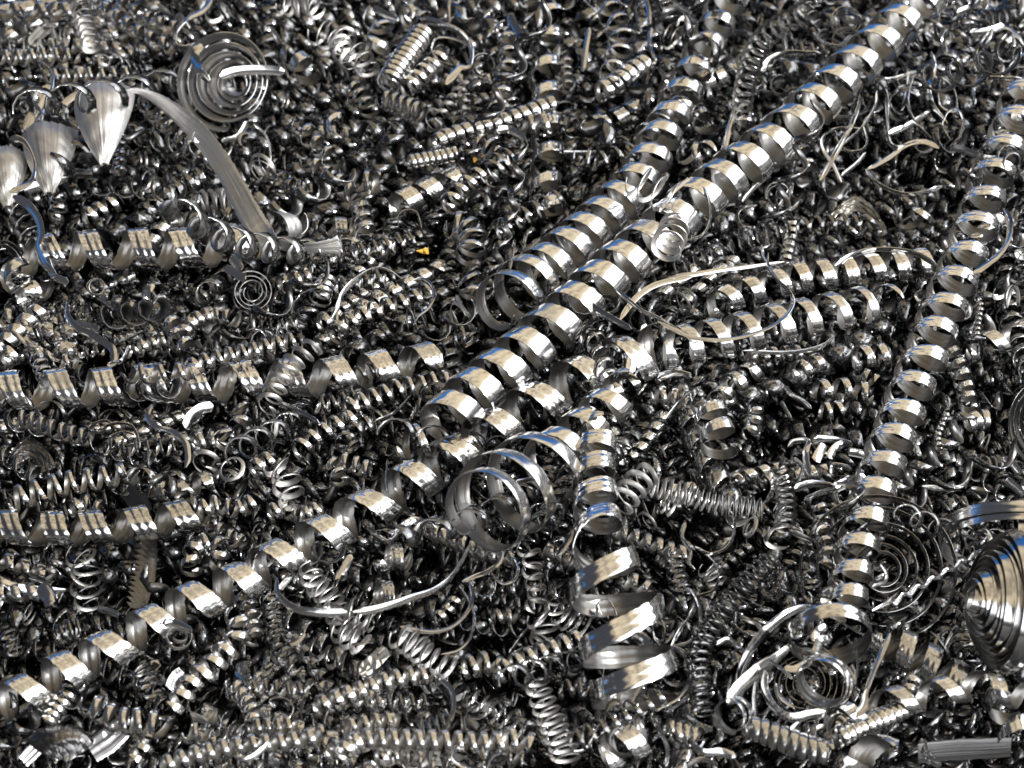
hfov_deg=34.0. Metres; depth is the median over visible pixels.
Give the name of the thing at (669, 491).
spring coil
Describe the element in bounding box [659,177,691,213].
metal strand
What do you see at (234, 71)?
metal strand
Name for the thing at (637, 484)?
spring coil
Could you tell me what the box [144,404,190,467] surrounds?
metal strand
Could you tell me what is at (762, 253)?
metal strand
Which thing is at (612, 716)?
spring coil
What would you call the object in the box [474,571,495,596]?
metal strand
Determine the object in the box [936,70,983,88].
spring coil
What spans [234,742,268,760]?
metal strand
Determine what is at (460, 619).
metal strand
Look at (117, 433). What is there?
metal strand
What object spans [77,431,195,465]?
spring coil
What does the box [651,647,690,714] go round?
metal strand
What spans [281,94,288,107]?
curl
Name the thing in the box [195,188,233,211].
spring coil
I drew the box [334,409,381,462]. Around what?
spring coil
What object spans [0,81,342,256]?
torn shaving
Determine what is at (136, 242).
ribbon coil
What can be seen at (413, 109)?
spring coil
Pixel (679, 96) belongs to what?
spring coil
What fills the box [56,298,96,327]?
spring coil
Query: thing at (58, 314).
spring coil
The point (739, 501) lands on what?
spring coil
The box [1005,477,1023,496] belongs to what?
metal strand
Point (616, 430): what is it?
ribbon coil
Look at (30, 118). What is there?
metal strand
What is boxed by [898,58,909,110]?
metal strand
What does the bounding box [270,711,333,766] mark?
spring coil
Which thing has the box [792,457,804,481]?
metal strand
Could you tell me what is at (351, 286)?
metal strand
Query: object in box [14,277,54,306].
ribbon coil
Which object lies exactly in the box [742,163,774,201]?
metal strand
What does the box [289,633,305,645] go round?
metal strand
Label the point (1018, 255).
spring coil
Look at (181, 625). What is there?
metal strand
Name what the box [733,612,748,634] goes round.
metal strand
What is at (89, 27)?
spring coil
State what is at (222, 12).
spring coil
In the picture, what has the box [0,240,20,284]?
flat spiral
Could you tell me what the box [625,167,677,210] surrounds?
spring coil
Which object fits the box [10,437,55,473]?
curled flake
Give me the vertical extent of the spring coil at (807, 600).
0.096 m
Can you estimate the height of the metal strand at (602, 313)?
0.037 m
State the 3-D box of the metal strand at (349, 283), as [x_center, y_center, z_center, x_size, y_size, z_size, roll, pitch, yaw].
[-0.597,-0.370,6.532,0.329,0.036,0.118,-29,53,-24]
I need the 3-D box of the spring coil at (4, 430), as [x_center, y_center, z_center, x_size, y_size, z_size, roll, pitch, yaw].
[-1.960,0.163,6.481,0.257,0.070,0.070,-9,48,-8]
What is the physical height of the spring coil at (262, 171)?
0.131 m
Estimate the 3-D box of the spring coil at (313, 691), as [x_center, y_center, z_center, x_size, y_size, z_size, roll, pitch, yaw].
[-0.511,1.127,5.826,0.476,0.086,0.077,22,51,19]
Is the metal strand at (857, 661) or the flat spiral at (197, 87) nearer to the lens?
the metal strand at (857, 661)
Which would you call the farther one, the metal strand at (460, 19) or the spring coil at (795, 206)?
the metal strand at (460, 19)
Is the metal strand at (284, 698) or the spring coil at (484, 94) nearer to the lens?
the metal strand at (284, 698)
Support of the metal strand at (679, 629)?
on the metal shavings at (996, 376)
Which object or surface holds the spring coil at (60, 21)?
on the metal shavings at (996, 376)
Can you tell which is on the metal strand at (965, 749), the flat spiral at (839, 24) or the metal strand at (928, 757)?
the metal strand at (928, 757)
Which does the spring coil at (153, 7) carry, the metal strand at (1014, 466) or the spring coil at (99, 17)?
the spring coil at (99, 17)
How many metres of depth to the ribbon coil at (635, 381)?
6.42 m
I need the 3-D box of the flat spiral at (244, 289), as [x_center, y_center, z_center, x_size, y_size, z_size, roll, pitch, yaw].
[-1.042,-0.377,6.722,0.153,0.126,0.125,0,47,0]
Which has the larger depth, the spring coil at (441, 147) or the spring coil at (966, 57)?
the spring coil at (966, 57)
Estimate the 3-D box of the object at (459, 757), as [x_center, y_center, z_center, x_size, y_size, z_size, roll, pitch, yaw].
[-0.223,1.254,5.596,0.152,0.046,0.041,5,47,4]
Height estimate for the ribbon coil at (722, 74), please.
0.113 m
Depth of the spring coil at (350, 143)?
7.34 m
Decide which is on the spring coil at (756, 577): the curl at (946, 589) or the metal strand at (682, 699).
the metal strand at (682, 699)
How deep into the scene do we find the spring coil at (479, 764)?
5.58 m
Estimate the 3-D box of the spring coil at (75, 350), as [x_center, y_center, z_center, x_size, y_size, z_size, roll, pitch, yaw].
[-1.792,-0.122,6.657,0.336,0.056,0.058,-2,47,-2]
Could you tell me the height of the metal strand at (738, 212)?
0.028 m
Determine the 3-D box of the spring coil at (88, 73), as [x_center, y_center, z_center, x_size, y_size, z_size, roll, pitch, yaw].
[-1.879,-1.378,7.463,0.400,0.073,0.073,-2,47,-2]
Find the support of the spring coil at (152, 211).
on the metal shavings at (996, 376)
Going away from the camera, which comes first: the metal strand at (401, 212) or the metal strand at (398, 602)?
the metal strand at (398, 602)
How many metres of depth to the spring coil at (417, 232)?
7.08 m
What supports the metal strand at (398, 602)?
on the spring coil at (366, 621)
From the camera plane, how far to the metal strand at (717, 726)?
5.48 m
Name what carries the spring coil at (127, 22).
on the metal shavings at (996, 376)
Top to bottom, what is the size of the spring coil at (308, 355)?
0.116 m
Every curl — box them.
[22,604,35,625]
[29,555,35,568]
[59,29,68,43]
[86,278,104,295]
[97,54,110,67]
[138,150,147,170]
[140,170,157,192]
[152,73,160,92]
[192,132,198,142]
[209,283,219,299]
[219,456,244,481]
[237,131,253,145]
[269,26,281,44]
[273,415,277,436]
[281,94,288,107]
[390,0,398,9]
[425,107,440,130]
[450,301,465,327]
[472,53,494,77]
[508,692,517,706]
[638,511,656,529]
[658,445,666,457]
[662,24,681,49]
[670,287,696,310]
[690,469,701,483]
[738,614,756,625]
[743,516,757,537]
[765,182,789,206]
[832,27,859,56]
[941,577,959,593]
[978,431,989,449]
[983,456,997,474]
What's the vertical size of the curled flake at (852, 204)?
0.063 m
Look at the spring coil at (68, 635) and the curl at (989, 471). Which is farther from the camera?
the curl at (989, 471)
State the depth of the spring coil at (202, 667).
5.65 m
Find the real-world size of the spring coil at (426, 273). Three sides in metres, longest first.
0.646 x 0.115 x 0.101 m
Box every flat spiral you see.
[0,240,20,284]
[166,628,191,650]
[177,32,267,131]
[234,270,271,309]
[768,642,843,721]
[799,494,957,639]
[830,6,860,37]
[964,529,1023,673]
[1008,388,1023,458]
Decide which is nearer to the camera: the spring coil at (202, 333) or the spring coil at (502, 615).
the spring coil at (502, 615)
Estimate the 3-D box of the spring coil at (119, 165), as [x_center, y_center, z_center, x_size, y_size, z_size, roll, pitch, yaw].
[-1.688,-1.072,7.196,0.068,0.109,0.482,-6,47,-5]
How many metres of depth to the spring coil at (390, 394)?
6.33 m
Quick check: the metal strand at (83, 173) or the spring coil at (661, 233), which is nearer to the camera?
the spring coil at (661, 233)
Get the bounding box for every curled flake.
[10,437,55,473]
[27,724,93,763]
[190,708,217,724]
[460,716,493,739]
[832,195,885,230]
[843,733,898,767]
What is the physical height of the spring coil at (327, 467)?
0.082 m
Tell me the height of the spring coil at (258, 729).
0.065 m
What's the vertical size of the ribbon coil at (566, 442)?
0.411 m
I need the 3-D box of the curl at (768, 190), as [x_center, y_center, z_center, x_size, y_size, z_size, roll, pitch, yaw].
[1.122,-0.802,7.077,0.109,0.080,0.091,0,47,0]
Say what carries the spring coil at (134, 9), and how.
on the metal shavings at (996, 376)
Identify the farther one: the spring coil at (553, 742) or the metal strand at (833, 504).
the metal strand at (833, 504)
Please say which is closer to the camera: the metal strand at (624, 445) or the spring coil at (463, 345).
the metal strand at (624, 445)
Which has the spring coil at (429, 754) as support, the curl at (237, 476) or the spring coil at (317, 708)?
the spring coil at (317, 708)
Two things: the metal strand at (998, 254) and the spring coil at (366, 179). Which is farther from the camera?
the spring coil at (366, 179)
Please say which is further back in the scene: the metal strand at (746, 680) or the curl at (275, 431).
the curl at (275, 431)
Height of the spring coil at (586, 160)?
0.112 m
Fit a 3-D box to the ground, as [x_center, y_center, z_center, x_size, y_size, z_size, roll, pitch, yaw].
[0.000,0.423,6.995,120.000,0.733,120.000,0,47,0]
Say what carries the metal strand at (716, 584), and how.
on the spring coil at (708, 571)
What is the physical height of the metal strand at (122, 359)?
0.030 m
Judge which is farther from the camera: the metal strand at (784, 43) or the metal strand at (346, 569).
the metal strand at (784, 43)
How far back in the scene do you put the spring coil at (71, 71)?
7.75 m
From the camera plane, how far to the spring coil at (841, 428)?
6.38 m
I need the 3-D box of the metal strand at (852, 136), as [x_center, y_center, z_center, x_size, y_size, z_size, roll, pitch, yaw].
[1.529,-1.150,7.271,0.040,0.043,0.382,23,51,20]
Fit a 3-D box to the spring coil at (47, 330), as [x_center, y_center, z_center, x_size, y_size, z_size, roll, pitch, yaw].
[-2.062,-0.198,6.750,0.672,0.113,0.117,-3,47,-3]
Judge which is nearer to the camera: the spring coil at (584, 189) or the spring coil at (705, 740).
the spring coil at (705, 740)
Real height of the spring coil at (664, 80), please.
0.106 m
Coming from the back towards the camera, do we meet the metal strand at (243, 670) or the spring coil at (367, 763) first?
the metal strand at (243, 670)
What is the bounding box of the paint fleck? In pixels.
[416,247,428,253]
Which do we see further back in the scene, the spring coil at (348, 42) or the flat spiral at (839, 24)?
the flat spiral at (839, 24)
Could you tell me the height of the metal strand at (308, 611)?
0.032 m
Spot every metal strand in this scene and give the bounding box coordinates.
[0,325,82,364]
[0,576,65,594]
[9,135,35,192]
[12,195,55,274]
[18,744,41,766]
[19,97,42,121]
[21,84,49,129]
[24,176,68,194]
[28,17,57,46]
[29,576,56,599]
[35,61,53,121]
[37,583,54,606]
[45,257,68,284]
[53,91,77,112]
[64,303,117,367]
[70,168,97,179]
[75,319,99,330]
[89,717,128,761]
[90,419,110,425]
[97,606,118,617]
[98,422,139,447]
[99,298,114,309]
[107,345,130,365]
[109,431,134,436]
[119,330,142,342]
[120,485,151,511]
[127,539,156,608]
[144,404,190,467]
[144,660,164,685]
[163,619,191,633]
[165,667,184,689]
[172,0,212,51]
[182,401,213,429]
[191,43,209,83]
[219,65,284,79]
[221,121,247,143]
[224,265,246,282]
[229,254,243,270]
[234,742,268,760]
[235,660,252,685]
[254,123,270,166]
[256,663,278,680]
[269,697,293,716]
[273,458,282,480]
[274,577,346,616]
[277,402,318,424]
[279,574,292,589]
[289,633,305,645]
[326,112,341,139]
[332,266,401,317]
[334,555,352,579]
[335,279,359,308]
[342,559,352,574]
[353,544,470,614]
[358,646,388,676]
[367,516,435,543]
[372,6,398,22]
[372,648,378,676]
[376,394,411,420]
[385,459,387,491]
[397,209,421,227]
[400,582,473,633]
[413,277,435,324]
[420,16,473,84]
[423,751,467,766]
[430,36,466,64]
[431,669,455,728]
[441,586,474,654]
[446,0,450,22]
[451,743,467,767]
[455,9,473,23]
[455,295,469,317]
[462,551,504,581]
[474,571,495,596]
[480,748,487,767]
[494,556,519,584]
[496,125,525,141]
[507,14,522,34]
[508,239,515,268]
[509,627,528,652]
[516,477,534,483]
[522,234,526,250]
[557,508,583,554]
[560,150,601,155]
[574,724,599,752]
[581,27,591,71]
[587,302,631,329]
[587,609,595,618]
[598,599,616,614]
[617,290,688,333]
[617,441,631,448]
[619,275,691,319]
[626,324,646,372]
[627,685,641,705]
[632,631,653,644]
[643,0,651,24]
[647,27,656,63]
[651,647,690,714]
[651,715,668,766]
[657,253,794,341]
[657,369,691,380]
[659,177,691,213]
[664,646,694,711]
[665,391,691,418]
[669,261,783,277]
[671,613,691,645]
[672,0,691,15]
[674,583,701,646]
[676,605,694,640]
[680,522,694,569]
[684,713,712,731]
[686,757,717,767]
[687,177,711,240]
[689,738,735,758]
[695,509,735,555]
[698,554,719,595]
[712,714,735,735]
[716,637,744,652]
[721,111,737,151]
[726,645,790,704]
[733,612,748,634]
[736,204,756,228]
[736,604,813,679]
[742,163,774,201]
[744,335,834,354]
[752,642,793,715]
[756,78,787,91]
[761,50,819,71]
[761,245,776,266]
[761,670,824,721]
[764,64,782,72]
[766,472,775,501]
[768,659,792,678]
[775,683,793,707]
[780,21,787,50]
[780,401,791,418]
[784,386,811,409]
[784,659,811,672]
[787,438,811,475]
[790,721,801,729]
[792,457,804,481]
[794,480,834,491]
[804,486,836,501]
[810,623,826,641]
[811,443,826,462]
[812,635,828,653]
[813,32,850,49]
[814,435,852,446]
[819,95,860,180]
[820,126,858,181]
[823,700,826,723]
[826,440,843,458]
[826,708,851,718]
[829,463,850,475]
[831,502,846,514]
[832,490,839,504]
[833,473,865,491]
[834,115,868,152]
[834,716,850,734]
[835,247,936,266]
[836,95,875,119]
[841,152,865,175]
[844,91,877,144]
[848,448,864,457]
[855,633,890,717]
[855,651,858,678]
[865,169,941,195]
[867,139,938,169]
[870,70,915,81]
[872,533,991,610]
[872,563,888,587]
[876,80,920,147]
[889,111,929,134]
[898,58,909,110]
[906,76,930,138]
[914,289,922,301]
[918,737,1010,762]
[918,738,940,767]
[922,451,974,491]
[927,52,946,123]
[938,76,957,112]
[941,108,964,146]
[950,144,996,159]
[957,0,982,15]
[961,531,978,541]
[970,23,1003,35]
[971,78,980,104]
[973,208,1012,273]
[974,26,1023,81]
[996,19,1023,40]
[1002,456,1021,474]
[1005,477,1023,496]
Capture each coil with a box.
[0,0,63,22]
[0,0,72,22]
[0,0,101,54]
[0,5,110,45]
[0,12,199,50]
[0,35,55,60]
[0,43,94,78]
[0,47,80,65]
[0,65,81,84]
[0,256,29,294]
[0,267,134,318]
[0,304,49,355]
[0,306,88,356]
[0,311,178,335]
[0,320,80,345]
[0,322,659,723]
[0,339,80,365]
[0,341,444,409]
[0,342,89,370]
[0,345,21,368]
[0,416,38,434]
[0,498,213,546]
[0,552,53,582]
[0,581,60,602]
[0,623,24,656]
[2,293,85,319]
[6,79,28,112]
[8,461,138,511]
[9,409,95,446]
[11,223,260,281]
[11,299,111,330]
[11,312,128,349]
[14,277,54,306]
[20,0,103,22]
[20,345,104,360]
[27,320,94,363]
[28,0,194,50]
[29,353,50,388]
[38,0,158,20]
[38,37,124,55]
[38,684,77,725]
[41,548,66,577]
[44,66,135,83]
[48,192,67,223]
[52,352,79,369]
[53,617,82,647]
[56,20,163,55]
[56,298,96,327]
[59,6,142,37]
[65,546,106,610]
[66,278,177,323]
[68,494,103,518]
[71,3,100,53]
[73,317,166,334]
[77,299,224,353]
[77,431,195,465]
[78,297,220,339]
[78,694,174,738]
[81,192,121,227]
[86,35,184,67]
[89,0,177,55]
[89,410,157,435]
[93,1,163,24]
[98,24,187,44]
[98,437,181,457]
[109,337,227,358]
[111,127,126,174]
[112,0,177,35]
[112,406,198,452]
[117,5,191,31]
[123,331,298,384]
[124,659,165,699]
[129,732,153,764]
[133,296,273,335]
[135,162,211,226]
[135,330,171,355]
[135,471,214,502]
[137,96,201,166]
[141,282,193,355]
[148,213,183,253]
[160,277,212,299]
[160,724,323,767]
[167,606,250,714]
[175,306,238,343]
[179,532,229,576]
[181,721,211,743]
[181,759,245,767]
[185,725,305,767]
[191,430,216,451]
[191,449,220,475]
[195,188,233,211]
[196,494,258,520]
[197,726,264,767]
[200,708,291,767]
[201,702,323,767]
[204,521,244,548]
[204,709,265,767]
[205,0,237,23]
[209,427,233,452]
[214,757,256,767]
[217,709,253,765]
[224,678,262,725]
[225,400,251,425]
[225,686,282,717]
[231,584,263,646]
[240,311,300,334]
[240,540,274,567]
[243,677,309,699]
[247,451,275,478]
[247,705,379,747]
[247,715,298,735]
[249,153,275,181]
[253,672,323,762]
[257,339,322,414]
[259,667,306,725]
[261,591,288,646]
[262,655,314,716]
[263,457,304,510]
[264,1,301,23]
[266,167,319,203]
[266,498,323,523]
[270,632,454,767]
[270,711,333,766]
[271,109,345,147]
[271,639,301,676]
[275,0,324,19]
[277,266,312,294]
[279,45,320,85]
[281,624,366,745]
[282,736,382,759]
[283,746,344,766]
[284,119,394,185]
[286,689,320,724]
[288,630,407,693]
[291,116,344,170]
[291,253,346,277]
[291,409,359,461]
[297,666,391,727]
[298,560,362,641]
[298,704,416,762]
[299,156,364,204]
[303,125,368,143]
[303,679,413,738]
[307,21,341,49]
[309,274,334,307]
[311,388,361,414]
[312,260,444,355]
[312,684,359,715]
[316,274,389,327]
[316,309,352,334]
[318,456,350,486]
[318,711,398,737]
[319,216,360,240]
[319,734,384,767]
[323,225,365,263]
[325,735,361,761]
[326,24,379,76]
[326,283,438,344]
[327,664,429,712]
[329,25,360,69]
[331,451,369,480]
[331,598,373,632]
[331,623,371,654]
[334,265,396,298]
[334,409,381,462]
[335,726,535,763]
[336,759,363,767]
[339,80,379,117]
[340,240,397,294]
[341,712,429,762]
[342,368,458,421]
[342,711,400,735]
[343,229,422,270]
[350,193,375,235]
[351,169,380,194]
[352,230,418,263]
[352,361,378,381]
[354,691,429,712]
[357,687,411,713]
[359,659,510,723]
[361,7,395,60]
[363,694,438,767]
[371,744,437,767]
[373,580,402,607]
[375,89,427,122]
[377,23,433,91]
[380,542,412,571]
[388,624,457,678]
[389,165,462,221]
[396,423,436,461]
[399,3,430,29]
[399,44,449,97]
[402,395,439,423]
[404,299,437,332]
[407,146,456,169]
[411,124,445,170]
[420,0,945,439]
[422,524,515,567]
[422,710,451,739]
[431,95,556,149]
[432,596,461,627]
[434,69,482,116]
[435,342,461,378]
[439,761,483,767]
[440,72,502,90]
[440,167,488,214]
[443,211,486,266]
[445,367,632,552]
[445,422,488,463]
[452,323,480,354]
[453,90,506,105]
[453,271,485,300]
[458,86,475,116]
[459,26,525,52]
[460,650,503,679]
[462,689,528,741]
[463,133,502,164]
[463,755,502,767]
[467,755,514,767]
[476,0,745,330]
[477,144,518,188]
[486,20,517,123]
[489,606,520,625]
[489,745,523,767]
[494,185,567,240]
[495,629,582,682]
[515,111,551,138]
[516,542,546,613]
[524,670,580,762]
[527,609,559,647]
[529,2,567,218]
[538,542,589,572]
[544,591,591,638]
[548,93,581,138]
[558,177,597,206]
[558,677,592,699]
[560,50,574,94]
[566,326,602,350]
[569,411,679,709]
[569,682,667,751]
[571,134,646,172]
[582,372,641,410]
[584,98,649,138]
[594,54,654,102]
[595,0,635,86]
[598,709,652,767]
[610,524,687,563]
[612,426,626,484]
[617,462,658,513]
[620,572,651,592]
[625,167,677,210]
[629,409,672,461]
[635,87,698,142]
[648,476,693,505]
[650,384,688,413]
[651,212,689,261]
[651,247,727,308]
[651,619,679,643]
[653,2,692,20]
[655,475,748,514]
[658,58,682,98]
[659,495,676,516]
[662,284,903,368]
[662,718,702,742]
[663,546,693,601]
[668,459,800,492]
[669,724,697,744]
[672,710,696,767]
[673,61,736,99]
[673,217,790,273]
[675,140,716,166]
[679,255,740,314]
[680,483,766,520]
[680,542,754,596]
[686,554,777,716]
[690,386,737,459]
[691,106,716,134]
[698,563,726,585]
[699,738,715,767]
[706,247,936,318]
[706,353,770,407]
[714,696,751,731]
[722,649,749,671]
[730,456,788,516]
[731,0,816,120]
[731,103,754,140]
[739,344,803,363]
[741,398,763,439]
[741,716,833,764]
[760,463,827,489]
[760,559,785,601]
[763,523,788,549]
[768,467,797,520]
[772,503,795,532]
[775,184,805,210]
[778,220,799,268]
[778,423,845,479]
[782,143,816,183]
[787,603,872,667]
[789,526,812,543]
[791,41,833,59]
[791,349,827,382]
[794,0,827,36]
[795,213,863,235]
[795,570,822,604]
[796,653,856,707]
[806,722,825,735]
[808,496,834,566]
[809,377,873,403]
[817,400,844,419]
[819,586,842,603]
[825,670,1023,730]
[827,52,1023,621]
[831,700,909,748]
[837,8,865,23]
[851,342,891,370]
[851,368,879,387]
[871,627,968,698]
[893,203,933,229]
[895,675,921,710]
[899,118,957,139]
[905,11,977,56]
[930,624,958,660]
[933,408,949,450]
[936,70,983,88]
[937,52,982,72]
[947,345,979,413]
[958,5,1014,35]
[963,18,1023,71]
[963,409,990,431]
[964,214,1006,254]
[966,318,1023,364]
[973,295,983,335]
[986,126,1007,151]
[986,686,1023,742]
[992,285,1019,307]
[1011,98,1023,122]
[1011,215,1023,259]
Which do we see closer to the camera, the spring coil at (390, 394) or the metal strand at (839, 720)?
the metal strand at (839, 720)
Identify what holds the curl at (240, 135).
on the metal shavings at (996, 376)
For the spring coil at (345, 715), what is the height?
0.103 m
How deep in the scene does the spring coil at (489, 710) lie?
5.55 m
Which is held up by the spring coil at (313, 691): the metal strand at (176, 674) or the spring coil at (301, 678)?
the spring coil at (301, 678)
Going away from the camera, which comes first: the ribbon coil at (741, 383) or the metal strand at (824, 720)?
the metal strand at (824, 720)
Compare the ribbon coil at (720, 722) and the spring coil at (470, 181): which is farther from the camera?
the spring coil at (470, 181)
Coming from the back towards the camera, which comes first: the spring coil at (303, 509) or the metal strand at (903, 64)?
the metal strand at (903, 64)
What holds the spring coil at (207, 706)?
on the metal shavings at (996, 376)
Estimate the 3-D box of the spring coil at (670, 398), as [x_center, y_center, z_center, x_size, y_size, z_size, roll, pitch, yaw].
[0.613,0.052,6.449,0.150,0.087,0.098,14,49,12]
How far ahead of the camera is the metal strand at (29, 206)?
6.72 m
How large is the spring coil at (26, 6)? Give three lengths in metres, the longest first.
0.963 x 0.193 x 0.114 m
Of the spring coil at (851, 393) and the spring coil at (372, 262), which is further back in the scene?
the spring coil at (372, 262)
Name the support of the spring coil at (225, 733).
on the metal shavings at (996, 376)
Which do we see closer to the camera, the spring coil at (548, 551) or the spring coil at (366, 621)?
the spring coil at (366, 621)
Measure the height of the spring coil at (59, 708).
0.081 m
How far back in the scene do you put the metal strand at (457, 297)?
6.58 m
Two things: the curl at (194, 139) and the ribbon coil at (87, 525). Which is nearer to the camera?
the ribbon coil at (87, 525)
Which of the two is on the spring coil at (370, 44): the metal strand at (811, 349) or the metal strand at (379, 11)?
the metal strand at (379, 11)
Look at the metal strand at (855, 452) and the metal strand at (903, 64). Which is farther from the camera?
the metal strand at (903, 64)
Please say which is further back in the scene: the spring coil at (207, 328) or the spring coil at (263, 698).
the spring coil at (207, 328)
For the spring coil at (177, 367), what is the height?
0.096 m
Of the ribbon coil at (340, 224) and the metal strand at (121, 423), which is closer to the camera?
the metal strand at (121, 423)
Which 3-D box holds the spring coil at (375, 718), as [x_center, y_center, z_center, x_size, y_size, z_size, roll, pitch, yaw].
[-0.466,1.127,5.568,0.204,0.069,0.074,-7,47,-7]
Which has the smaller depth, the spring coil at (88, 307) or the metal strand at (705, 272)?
the metal strand at (705, 272)
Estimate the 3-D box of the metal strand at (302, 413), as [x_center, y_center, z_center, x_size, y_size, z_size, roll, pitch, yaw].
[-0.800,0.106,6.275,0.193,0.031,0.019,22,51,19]
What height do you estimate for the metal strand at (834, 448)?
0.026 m
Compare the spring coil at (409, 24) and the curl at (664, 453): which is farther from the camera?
the spring coil at (409, 24)
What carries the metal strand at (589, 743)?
on the metal shavings at (996, 376)
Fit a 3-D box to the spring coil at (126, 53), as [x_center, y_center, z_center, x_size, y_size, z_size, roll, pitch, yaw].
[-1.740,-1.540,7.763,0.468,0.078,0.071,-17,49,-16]
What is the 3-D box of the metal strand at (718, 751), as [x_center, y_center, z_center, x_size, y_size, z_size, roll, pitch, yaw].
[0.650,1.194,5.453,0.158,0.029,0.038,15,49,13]
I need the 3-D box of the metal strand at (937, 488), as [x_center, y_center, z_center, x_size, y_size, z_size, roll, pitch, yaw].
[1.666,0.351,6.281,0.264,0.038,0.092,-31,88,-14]
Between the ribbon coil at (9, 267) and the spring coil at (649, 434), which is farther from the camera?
the ribbon coil at (9, 267)
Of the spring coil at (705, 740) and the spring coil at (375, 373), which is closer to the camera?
the spring coil at (705, 740)
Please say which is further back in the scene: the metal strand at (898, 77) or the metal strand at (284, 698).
the metal strand at (898, 77)
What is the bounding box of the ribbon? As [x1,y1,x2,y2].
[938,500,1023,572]
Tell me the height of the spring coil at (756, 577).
0.139 m
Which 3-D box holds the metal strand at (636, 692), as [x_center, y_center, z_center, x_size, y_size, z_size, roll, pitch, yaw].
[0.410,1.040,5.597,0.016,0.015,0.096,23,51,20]
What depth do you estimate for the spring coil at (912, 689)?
5.66 m
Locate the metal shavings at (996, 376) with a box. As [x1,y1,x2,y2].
[0,0,1023,767]
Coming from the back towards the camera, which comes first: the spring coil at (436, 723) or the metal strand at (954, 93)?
the metal strand at (954, 93)
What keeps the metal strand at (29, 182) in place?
on the metal shavings at (996, 376)
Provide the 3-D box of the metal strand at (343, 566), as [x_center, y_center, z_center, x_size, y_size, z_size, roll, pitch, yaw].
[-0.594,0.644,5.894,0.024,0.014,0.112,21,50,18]
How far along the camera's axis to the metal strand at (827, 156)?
7.14 m
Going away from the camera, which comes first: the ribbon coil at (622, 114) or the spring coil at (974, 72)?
the ribbon coil at (622, 114)
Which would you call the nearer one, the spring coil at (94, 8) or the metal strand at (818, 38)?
the metal strand at (818, 38)
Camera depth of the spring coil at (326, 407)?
6.37 m
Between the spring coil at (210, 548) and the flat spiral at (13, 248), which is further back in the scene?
the flat spiral at (13, 248)
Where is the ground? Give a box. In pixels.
[2,2,1017,767]
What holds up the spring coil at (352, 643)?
on the metal shavings at (996, 376)
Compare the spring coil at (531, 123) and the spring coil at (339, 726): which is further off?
the spring coil at (531, 123)
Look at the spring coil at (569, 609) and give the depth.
5.81 m
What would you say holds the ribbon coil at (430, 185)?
on the metal shavings at (996, 376)
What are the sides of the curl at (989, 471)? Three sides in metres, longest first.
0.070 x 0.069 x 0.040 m
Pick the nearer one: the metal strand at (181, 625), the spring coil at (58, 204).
the metal strand at (181, 625)
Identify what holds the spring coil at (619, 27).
on the metal shavings at (996, 376)
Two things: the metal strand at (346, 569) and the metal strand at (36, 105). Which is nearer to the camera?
the metal strand at (346, 569)
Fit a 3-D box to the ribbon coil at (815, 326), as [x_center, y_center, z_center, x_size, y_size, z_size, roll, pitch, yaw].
[1.040,-0.230,6.480,1.023,0.203,0.171,-14,49,-13]
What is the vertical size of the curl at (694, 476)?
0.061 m
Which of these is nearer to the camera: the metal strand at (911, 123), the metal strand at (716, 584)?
the metal strand at (716, 584)
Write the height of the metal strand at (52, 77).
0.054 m
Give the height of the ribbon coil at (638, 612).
0.479 m
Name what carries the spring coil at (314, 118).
on the metal shavings at (996, 376)
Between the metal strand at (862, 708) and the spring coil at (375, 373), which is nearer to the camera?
the metal strand at (862, 708)
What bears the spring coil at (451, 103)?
on the metal shavings at (996, 376)
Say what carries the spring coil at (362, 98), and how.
on the metal shavings at (996, 376)
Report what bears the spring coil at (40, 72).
on the metal shavings at (996, 376)
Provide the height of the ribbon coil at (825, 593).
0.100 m
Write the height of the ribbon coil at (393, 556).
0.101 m
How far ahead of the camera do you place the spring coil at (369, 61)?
7.52 m
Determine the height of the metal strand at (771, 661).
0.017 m
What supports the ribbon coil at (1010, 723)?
on the metal shavings at (996, 376)
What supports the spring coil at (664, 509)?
on the metal shavings at (996, 376)
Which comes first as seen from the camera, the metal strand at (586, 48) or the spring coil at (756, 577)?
the spring coil at (756, 577)
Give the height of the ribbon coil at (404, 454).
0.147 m
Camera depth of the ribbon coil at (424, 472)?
5.92 m
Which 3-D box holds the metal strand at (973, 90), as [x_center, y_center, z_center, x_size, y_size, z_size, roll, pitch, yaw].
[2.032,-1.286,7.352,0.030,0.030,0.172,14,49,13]
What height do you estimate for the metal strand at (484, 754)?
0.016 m
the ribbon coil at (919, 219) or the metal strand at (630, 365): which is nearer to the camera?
the metal strand at (630, 365)
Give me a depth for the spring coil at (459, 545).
5.99 m
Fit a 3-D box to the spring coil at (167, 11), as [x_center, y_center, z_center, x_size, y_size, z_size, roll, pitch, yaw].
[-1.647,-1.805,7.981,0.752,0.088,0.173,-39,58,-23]
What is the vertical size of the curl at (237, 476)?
0.039 m
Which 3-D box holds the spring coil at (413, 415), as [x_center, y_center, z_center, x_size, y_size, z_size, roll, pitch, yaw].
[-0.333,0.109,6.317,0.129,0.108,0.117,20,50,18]
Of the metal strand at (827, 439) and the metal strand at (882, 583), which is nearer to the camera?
the metal strand at (882, 583)
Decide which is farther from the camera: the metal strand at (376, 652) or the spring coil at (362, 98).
the spring coil at (362, 98)
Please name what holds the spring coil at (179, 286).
on the metal shavings at (996, 376)
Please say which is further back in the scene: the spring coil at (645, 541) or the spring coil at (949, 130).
the spring coil at (949, 130)
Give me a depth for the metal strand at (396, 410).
6.27 m
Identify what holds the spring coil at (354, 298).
on the metal shavings at (996, 376)
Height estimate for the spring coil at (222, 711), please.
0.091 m

